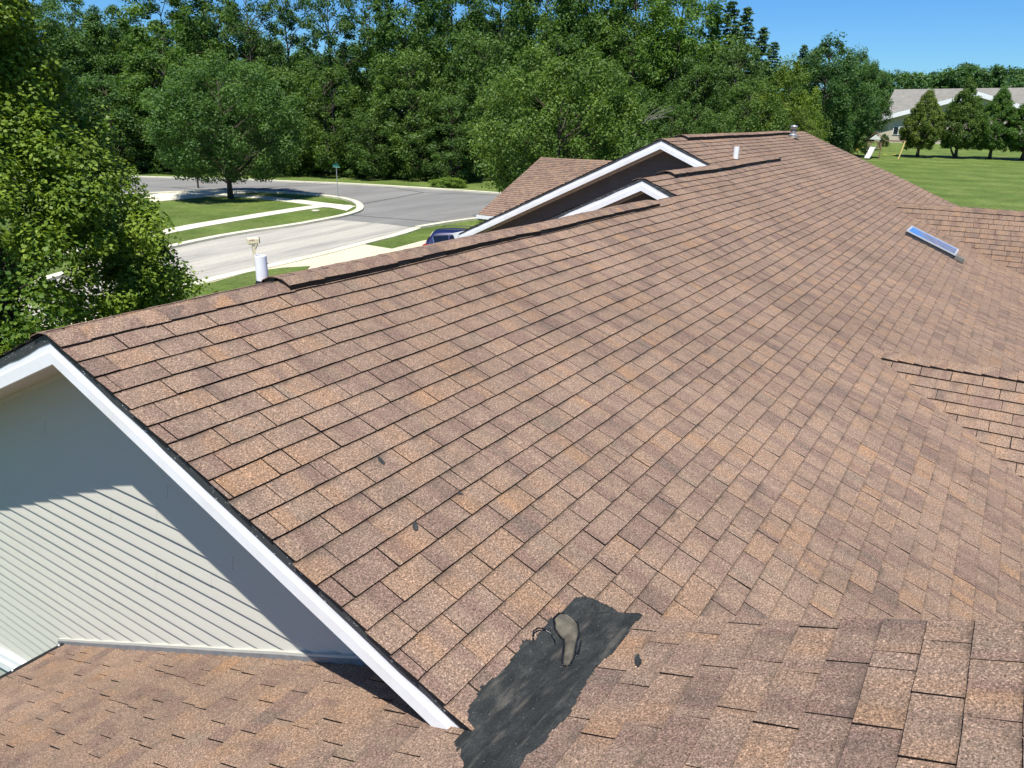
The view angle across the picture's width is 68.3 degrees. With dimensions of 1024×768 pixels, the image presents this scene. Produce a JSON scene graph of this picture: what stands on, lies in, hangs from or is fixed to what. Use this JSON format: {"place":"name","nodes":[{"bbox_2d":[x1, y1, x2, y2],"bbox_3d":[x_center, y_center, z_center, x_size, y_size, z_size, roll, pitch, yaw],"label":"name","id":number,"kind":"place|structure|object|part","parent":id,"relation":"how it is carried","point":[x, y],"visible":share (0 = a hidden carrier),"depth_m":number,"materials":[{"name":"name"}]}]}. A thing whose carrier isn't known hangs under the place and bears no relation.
{"place":"outdoors","nodes":[
{"label":"outdoors","id":0,"kind":"place"},
{"bbox_2d":[139,191,248,198],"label":"driveway","id":1,"kind":"structure","parent":0,"point":[183,195],"depth_m":60.04,"materials":[{"name":"concrete"}]},
{"bbox_2d":[47,205,351,259],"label":"sidewalk","id":2,"kind":"structure","parent":0,"point":[214,222],"depth_m":47.66,"materials":[{"name":"concrete"}]},
{"bbox_2d":[14,220,411,321],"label":"side street","id":3,"kind":"structure","parent":0,"point":[216,257],"depth_m":39.12,"materials":[{"name":"grey concrete"}]},
{"bbox_2d":[122,194,355,206],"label":"sidewalk","id":4,"kind":"structure","parent":0,"point":[280,199],"depth_m":58.25,"materials":[{"name":"concrete"}]},
{"bbox_2d":[173,266,309,298],"bbox_3d":[-10.927,-4.167,30.804,2.457,0.001,7.940,10,22,23],"label":"lawn strip","id":5,"kind":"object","parent":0,"point":[240,281],"visible":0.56,"depth_m":30.84,"materials":[{"name":"green plant"}]},
{"bbox_2d":[246,237,259,265],"bbox_3d":[-11.556,-5.931,33.830,0.535,1.301,0.220,-12,23,-31],"label":"mailbox","id":6,"kind":"object","parent":5,"relation":"on","point":[252,241],"visible":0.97,"depth_m":33.65,"materials":[{"name":"beige paint"}]},
{"bbox_2d":[71,240,426,323],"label":"driveway","id":7,"kind":"structure","parent":0,"point":[360,252],"depth_m":36.79,"materials":[{"name":"concrete"}]},
{"bbox_2d":[422,225,472,245],"bbox_3d":[-1.763,-6.176,34.215,4.700,1.806,2.160,2,20,2],"label":"parked car","id":8,"kind":"object","parent":7,"relation":"on","point":[440,235],"visible":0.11,"depth_m":33.42,"materials":[{"name":"blue paint"}]},
{"bbox_3d":[-3.171,-6.323,33.368,0.680,0.499,0.190,2,20,2],"label":"window","id":9,"kind":"part","parent":8,"relation":"part of","materials":[{"name":"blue glass"}]},
{"bbox_2d":[15,176,498,226],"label":"street","id":10,"kind":"structure","parent":0,"point":[410,207],"depth_m":61.73,"materials":[{"name":"grey asphalt"}]},
{"bbox_2d":[99,174,500,193],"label":"curb","id":11,"kind":"structure","parent":10,"relation":"on","point":[476,191],"depth_m":70.14,"materials":[{"name":"concrete"}]},
{"bbox_2d":[313,203,353,210],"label":"sidewalk","id":12,"kind":"structure","parent":0,"point":[342,207],"depth_m":54.90,"materials":[{"name":"concrete"}]},
{"bbox_2d":[0,125,1023,767],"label":"house","id":13,"kind":"structure","parent":0,"point":[690,451],"depth_m":4.32,"materials":[{"name":"brown asphalt"}]},
{"bbox_2d":[0,111,1023,327],"bbox_3d":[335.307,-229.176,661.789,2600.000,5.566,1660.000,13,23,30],"label":"lawn","id":14,"kind":"structure","parent":0,"point":[974,178],"depth_m":65.01,"materials":[{"name":"green plant"}]},
{"bbox_2d":[3,0,91,130],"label":"broadleaf tree","id":15,"kind":"object","parent":14,"relation":"on","point":[74,68],"visible":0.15,"depth_m":78.84,"materials":[{"name":"green plant"}]},
{"bbox_2d":[2,78,100,150],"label":"broadleaf tree","id":16,"kind":"object","parent":14,"relation":"on","point":[65,107],"visible":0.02,"depth_m":75.87,"materials":[{"name":"green plant"}]},
{"bbox_2d":[34,0,123,123],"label":"broadleaf tree","id":17,"kind":"object","parent":14,"relation":"on","point":[72,18],"visible":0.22,"depth_m":82.27,"materials":[{"name":"green plant"}]},
{"bbox_2d":[0,0,217,354],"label":"maple tree","id":18,"kind":"object","parent":14,"relation":"on","point":[53,148],"visible":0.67,"depth_m":13.60,"materials":[{"name":"green plant"}]},
{"bbox_2d":[72,4,155,150],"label":"broadleaf tree","id":19,"kind":"object","parent":14,"relation":"on","point":[102,67],"visible":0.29,"depth_m":81.88,"materials":[{"name":"green plant"}]},
{"bbox_2d":[73,23,158,92],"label":"broadleaf tree","id":20,"kind":"object","parent":14,"relation":"on","point":[104,50],"depth_m":96.10,"materials":[{"name":"green plant"}]},
{"bbox_2d":[65,71,181,172],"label":"broadleaf tree","id":21,"kind":"object","parent":14,"relation":"on","point":[93,83],"visible":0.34,"depth_m":75.38,"materials":[{"name":"green plant"}]},
{"bbox_2d":[88,20,180,138],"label":"broadleaf tree","id":22,"kind":"object","parent":14,"relation":"on","point":[121,50],"visible":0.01,"depth_m":96.43,"materials":[{"name":"green plant"}]},
{"bbox_2d":[105,44,226,173],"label":"broadleaf tree","id":23,"kind":"object","parent":14,"relation":"on","point":[137,80],"visible":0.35,"depth_m":76.98,"materials":[{"name":"green plant"}]},
{"bbox_2d":[105,0,238,143],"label":"broadleaf tree","id":24,"kind":"object","parent":14,"relation":"on","point":[135,38],"visible":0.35,"depth_m":81.97,"materials":[{"name":"green plant"}]},
{"bbox_2d":[118,9,229,88],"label":"broadleaf tree","id":25,"kind":"object","parent":14,"relation":"on","point":[167,37],"visible":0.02,"depth_m":99.06,"materials":[{"name":"green plant"}]},
{"bbox_2d":[35,190,363,283],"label":"curb","id":26,"kind":"structure","parent":14,"relation":"on","point":[359,206],"depth_m":47.16,"materials":[{"name":"concrete"}]},
{"bbox_2d":[147,0,269,129],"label":"broadleaf tree","id":27,"kind":"object","parent":14,"relation":"on","point":[197,47],"visible":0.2,"depth_m":86.97,"materials":[{"name":"green plant"}]},
{"bbox_2d":[22,227,421,333],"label":"curb","id":28,"kind":"structure","parent":14,"relation":"on","point":[271,265],"depth_m":36.19,"materials":[{"name":"concrete"}]},
{"bbox_2d":[135,50,309,198],"bbox_3d":[-22.302,-19.391,56.891,12.302,10.746,11.765,15,24,33],"label":"lawn tree","id":29,"kind":"object","parent":14,"relation":"on","point":[175,107],"visible":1,"depth_m":54.92,"materials":[{"name":"green plant"}]},
{"bbox_2d":[172,3,280,126],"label":"broadleaf tree","id":30,"kind":"object","parent":14,"relation":"on","point":[237,37],"visible":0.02,"depth_m":100.49,"materials":[{"name":"green plant"}]},
{"bbox_2d":[199,0,298,89],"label":"broadleaf tree","id":31,"kind":"object","parent":14,"relation":"on","point":[232,53],"visible":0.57,"depth_m":86.20,"materials":[{"name":"green plant"}]},
{"bbox_2d":[210,58,324,177],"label":"broadleaf tree","id":32,"kind":"object","parent":14,"relation":"on","point":[283,78],"visible":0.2,"depth_m":76.78,"materials":[{"name":"green plant"}]},
{"bbox_2d":[237,36,324,129],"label":"broadleaf tree","id":33,"kind":"object","parent":14,"relation":"on","point":[283,46],"visible":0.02,"depth_m":104.46,"materials":[{"name":"green plant"}]},
{"bbox_2d":[245,0,323,108],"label":"broadleaf tree","id":34,"kind":"object","parent":14,"relation":"on","point":[297,20],"visible":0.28,"depth_m":90.34,"materials":[{"name":"green plant"}]},
{"bbox_2d":[276,45,347,144],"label":"broadleaf tree","id":35,"kind":"object","parent":14,"relation":"on","point":[320,56],"visible":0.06,"depth_m":108.56,"materials":[{"name":"green plant"}]},
{"bbox_2d":[273,56,367,176],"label":"broadleaf tree","id":36,"kind":"object","parent":14,"relation":"on","point":[317,152],"visible":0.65,"depth_m":76.49,"materials":[{"name":"green plant"}]},
{"bbox_2d":[282,0,374,154],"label":"broadleaf tree","id":37,"kind":"object","parent":14,"relation":"on","point":[331,40],"visible":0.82,"depth_m":88.00,"materials":[{"name":"green plant"}]},
{"bbox_2d":[333,163,339,194],"bbox_3d":[-13.750,-15.941,59.326,0.427,2.680,0.747,-6,21,-20],"label":"street sign","id":38,"kind":"object","parent":14,"relation":"on","point":[334,165],"visible":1,"depth_m":59.07,"materials":[{"name":"metal"}]},
{"bbox_2d":[309,39,404,148],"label":"broadleaf tree","id":39,"kind":"object","parent":14,"relation":"on","point":[338,114],"visible":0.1,"depth_m":104.33,"materials":[{"name":"green plant"}]},
{"bbox_2d":[333,0,404,111],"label":"broadleaf tree","id":40,"kind":"object","parent":14,"relation":"on","point":[358,76],"visible":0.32,"depth_m":92.74,"materials":[{"name":"green plant"}]},
{"bbox_2d":[331,105,410,178],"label":"broadleaf tree","id":41,"kind":"object","parent":14,"relation":"on","point":[362,166],"visible":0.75,"depth_m":75.45,"materials":[{"name":"green plant"}]},
{"bbox_2d":[347,21,430,147],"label":"broadleaf tree","id":42,"kind":"object","parent":14,"relation":"on","point":[362,72],"visible":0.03,"depth_m":106.17,"materials":[{"name":"green plant"}]},
{"bbox_2d":[361,43,460,179],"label":"broadleaf tree","id":43,"kind":"object","parent":14,"relation":"on","point":[420,66],"visible":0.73,"depth_m":74.56,"materials":[{"name":"green plant"}]},
{"bbox_2d":[357,0,465,145],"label":"broadleaf tree","id":44,"kind":"object","parent":14,"relation":"on","point":[390,32],"visible":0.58,"depth_m":86.91,"materials":[{"name":"green plant"}]},
{"bbox_2d":[391,6,462,149],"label":"broadleaf tree","id":45,"kind":"object","parent":14,"relation":"on","point":[449,20],"visible":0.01,"depth_m":104.56,"materials":[{"name":"green plant"}]},
{"bbox_2d":[2,115,877,177],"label":"undergrowth","id":46,"kind":"object","parent":14,"relation":"on","point":[331,120],"visible":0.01,"depth_m":85.46,"materials":[{"name":"green plant"}]},
{"bbox_2d":[428,176,467,187],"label":"verge bush","id":47,"kind":"object","parent":14,"relation":"on","point":[446,182],"visible":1,"depth_m":69.78,"materials":[{"name":"green plant"}]},
{"bbox_2d":[415,217,481,227],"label":"curb","id":48,"kind":"structure","parent":14,"relation":"on","point":[445,222],"depth_m":47.66,"materials":[{"name":"concrete"}]},
{"bbox_2d":[396,0,503,122],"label":"broadleaf tree","id":49,"kind":"object","parent":14,"relation":"on","point":[444,6],"visible":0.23,"depth_m":88.11,"materials":[{"name":"green plant"}]},
{"bbox_2d":[411,91,489,183],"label":"broadleaf tree","id":50,"kind":"object","parent":14,"relation":"on","point":[458,156],"visible":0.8,"depth_m":72.67,"materials":[{"name":"green plant"}]},
{"bbox_2d":[424,24,533,180],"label":"broadleaf tree","id":51,"kind":"object","parent":14,"relation":"on","point":[481,74],"visible":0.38,"depth_m":74.21,"materials":[{"name":"green plant"}]},
{"bbox_2d":[460,0,527,103],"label":"broadleaf tree","id":52,"kind":"object","parent":14,"relation":"on","point":[495,15],"visible":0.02,"depth_m":106.72,"materials":[{"name":"green plant"}]},
{"bbox_2d":[448,0,556,153],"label":"broadleaf tree","id":53,"kind":"object","parent":14,"relation":"on","point":[510,50],"visible":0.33,"depth_m":86.03,"materials":[{"name":"green plant"}]},
{"bbox_2d":[488,3,558,143],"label":"broadleaf tree","id":54,"kind":"object","parent":14,"relation":"on","point":[533,35],"visible":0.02,"depth_m":105.08,"materials":[{"name":"green plant"}]},
{"bbox_2d":[485,0,593,143],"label":"broadleaf tree","id":55,"kind":"object","parent":14,"relation":"on","point":[530,26],"visible":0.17,"depth_m":87.42,"materials":[{"name":"green plant"}]},
{"bbox_2d":[463,31,652,192],"bbox_3d":[3.140,-15.807,47.880,12.650,11.920,12.093,1,20,0],"label":"street tree","id":56,"kind":"object","parent":14,"relation":"on","point":[597,118],"visible":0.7,"depth_m":44.69,"materials":[{"name":"green plant"}]},
{"bbox_2d":[534,3,597,146],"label":"broadleaf tree","id":57,"kind":"object","parent":14,"relation":"on","point":[571,33],"depth_m":104.10,"materials":[{"name":"green plant"}]},
{"bbox_2d":[533,0,638,151],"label":"broadleaf tree","id":58,"kind":"object","parent":14,"relation":"on","point":[560,25],"visible":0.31,"depth_m":84.76,"materials":[{"name":"green plant"}]},
{"bbox_2d":[574,6,650,127],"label":"broadleaf tree","id":59,"kind":"object","parent":14,"relation":"on","point":[632,33],"visible":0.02,"depth_m":100.96,"materials":[{"name":"green plant"}]},
{"bbox_2d":[577,0,681,135],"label":"broadleaf tree","id":60,"kind":"object","parent":14,"relation":"on","point":[627,60],"visible":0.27,"depth_m":81.51,"materials":[{"name":"green plant"}]},
{"bbox_2d":[599,82,671,158],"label":"broadleaf tree","id":61,"kind":"object","parent":14,"relation":"on","point":[651,105],"visible":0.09,"depth_m":70.99,"materials":[{"name":"green plant"}]},
{"bbox_2d":[626,106,673,130],"bbox_3d":[11.157,-19.097,62.226,4.123,7.291,0.596,0,20,-2],"label":"dead branch","id":62,"kind":"object","parent":14,"relation":"on","point":[652,117],"visible":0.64,"depth_m":61.28,"materials":[{"name":"wood"}]},
{"bbox_2d":[612,16,691,137],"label":"broadleaf tree","id":63,"kind":"object","parent":14,"relation":"on","point":[636,72],"visible":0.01,"depth_m":96.36,"materials":[{"name":"green plant"}]},
{"bbox_2d":[644,100,701,144],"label":"broadleaf tree","id":64,"kind":"object","parent":14,"relation":"on","point":[659,128],"visible":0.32,"depth_m":66.36,"materials":[{"name":"green plant"}]},
{"bbox_2d":[635,29,714,134],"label":"broadleaf tree","id":65,"kind":"object","parent":14,"relation":"on","point":[680,75],"visible":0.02,"depth_m":91.81,"materials":[{"name":"green plant"}]},
{"bbox_2d":[626,0,741,132],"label":"broadleaf tree","id":66,"kind":"object","parent":14,"relation":"on","point":[691,44],"visible":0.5,"depth_m":76.53,"materials":[{"name":"green plant"}]},
{"bbox_2d":[653,51,729,140],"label":"broadleaf tree","id":67,"kind":"object","parent":14,"relation":"on","point":[702,69],"visible":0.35,"depth_m":71.73,"materials":[{"name":"green plant"}]},
{"bbox_2d":[690,27,721,114],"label":"spruce tree","id":68,"kind":"object","parent":14,"relation":"on","point":[713,35],"depth_m":83.30,"materials":[{"name":"green plant"}]},
{"bbox_2d":[691,107,740,133],"bbox_3d":[17.431,-20.022,64.869,5.648,7.346,5.277,-16,26,-40],"label":"broadleaf tree","id":69,"kind":"object","parent":14,"relation":"on","point":[714,120],"visible":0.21,"depth_m":63.34,"materials":[{"name":"green plant"}]},
{"bbox_2d":[699,1,747,123],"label":"spruce tree","id":70,"kind":"object","parent":14,"relation":"on","point":[733,13],"visible":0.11,"depth_m":78.77,"materials":[{"name":"green plant"}]},
{"bbox_2d":[697,36,769,131],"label":"broadleaf tree","id":71,"kind":"object","parent":14,"relation":"on","point":[737,55],"visible":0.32,"depth_m":74.17,"materials":[{"name":"green plant"}]},
{"bbox_2d":[734,7,756,118],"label":"spruce tree","id":72,"kind":"object","parent":14,"relation":"on","point":[748,12],"visible":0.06,"depth_m":81.92,"materials":[{"name":"green plant"}]},
{"bbox_2d":[736,25,774,126],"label":"spruce tree","id":73,"kind":"object","parent":14,"relation":"on","point":[763,38],"visible":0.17,"depth_m":80.59,"materials":[{"name":"green plant"}]},
{"bbox_2d":[718,75,794,132],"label":"broadleaf tree","id":74,"kind":"object","parent":14,"relation":"on","point":[730,102],"visible":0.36,"depth_m":65.54,"materials":[{"name":"green plant"}]},
{"bbox_2d":[761,42,782,130],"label":"spruce tree","id":75,"kind":"object","parent":14,"relation":"on","point":[773,52],"visible":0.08,"depth_m":86.65,"materials":[{"name":"green plant"}]},
{"bbox_2d":[741,52,832,138],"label":"broadleaf tree","id":76,"kind":"object","parent":14,"relation":"on","point":[784,76],"visible":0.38,"depth_m":69.75,"materials":[{"name":"green plant"}]},
{"bbox_2d":[785,43,808,130],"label":"spruce tree","id":77,"kind":"object","parent":14,"relation":"on","point":[804,48],"visible":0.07,"depth_m":91.66,"materials":[{"name":"green plant"}]},
{"bbox_2d":[782,107,829,143],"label":"broadleaf tree","id":78,"kind":"object","parent":14,"relation":"on","point":[801,120],"visible":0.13,"depth_m":65.32,"materials":[{"name":"green plant"}]},
{"bbox_2d":[784,68,838,113],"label":"broadleaf tree","id":79,"kind":"object","parent":14,"relation":"on","point":[816,87],"visible":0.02,"depth_m":109.49,"materials":[{"name":"green plant"}]},
{"bbox_2d":[780,64,866,128],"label":"broadleaf tree","id":80,"kind":"object","parent":14,"relation":"on","point":[829,90],"depth_m":106.82,"materials":[{"name":"green plant"}]},
{"bbox_2d":[784,30,880,149],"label":"broadleaf tree","id":81,"kind":"object","parent":14,"relation":"on","point":[815,59],"visible":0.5,"depth_m":84.96,"materials":[{"name":"green plant"}]},
{"bbox_2d":[816,98,853,153],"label":"broadleaf tree","id":82,"kind":"object","parent":14,"relation":"on","point":[849,143],"visible":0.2,"depth_m":87.31,"materials":[{"name":"green plant"}]},
{"bbox_2d":[823,44,883,150],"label":"broadleaf tree","id":83,"kind":"object","parent":14,"relation":"on","point":[869,95],"visible":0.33,"depth_m":95.32,"materials":[{"name":"green plant"}]},
{"bbox_2d":[847,59,893,149],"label":"broadleaf tree","id":84,"kind":"object","parent":14,"relation":"on","point":[886,105],"visible":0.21,"depth_m":108.25,"materials":[{"name":"green plant"}]},
{"bbox_2d":[852,131,906,158],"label":"playset","id":85,"kind":"object","parent":14,"relation":"on","point":[869,153],"visible":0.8,"depth_m":96.69,"materials":[{"name":"white plastic"}]},
{"bbox_2d":[878,133,889,146],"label":"shrub","id":86,"kind":"object","parent":14,"relation":"on","point":[885,136],"visible":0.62,"depth_m":118.72,"materials":[{"name":"green plant"}]},
{"bbox_2d":[898,88,944,156],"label":"tree","id":87,"kind":"object","parent":14,"relation":"on","point":[926,135],"visible":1,"depth_m":97.20,"materials":[{"name":"green plant"}]},
{"bbox_2d":[844,62,1023,113],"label":"wood","id":88,"kind":"object","parent":14,"relation":"on","point":[996,76],"visible":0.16,"depth_m":174.08,"materials":[{"name":"green plant"}]},
{"bbox_2d":[874,88,1023,143],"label":"hall","id":89,"kind":"structure","parent":14,"relation":"on","point":[904,100],"depth_m":129.71,"materials":[{"name":"white paint"}]},
{"bbox_2d":[892,126,903,134],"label":"window","id":90,"kind":"structure","parent":89,"relation":"in","point":[895,129],"depth_m":128.31,"materials":[{"name":"white paint"}]},
{"bbox_2d":[939,77,984,157],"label":"tree","id":91,"kind":"object","parent":14,"relation":"on","point":[958,117],"visible":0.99,"depth_m":95.79,"materials":[{"name":"green plant"}]},
{"bbox_2d":[970,86,1019,158],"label":"tree","id":92,"kind":"object","parent":14,"relation":"on","point":[991,138],"visible":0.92,"depth_m":95.07,"materials":[{"name":"green plant"}]},
{"bbox_2d":[1003,103,1023,160],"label":"tree","id":93,"kind":"object","parent":14,"relation":"on","point":[1017,145],"visible":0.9,"depth_m":94.20,"materials":[{"name":"green plant"}]},
{"bbox_2d":[22,0,1023,110],"label":"sky","id":94,"kind":"structure","parent":0,"point":[910,36],"materials":[{"name":"blue"}]}
]}

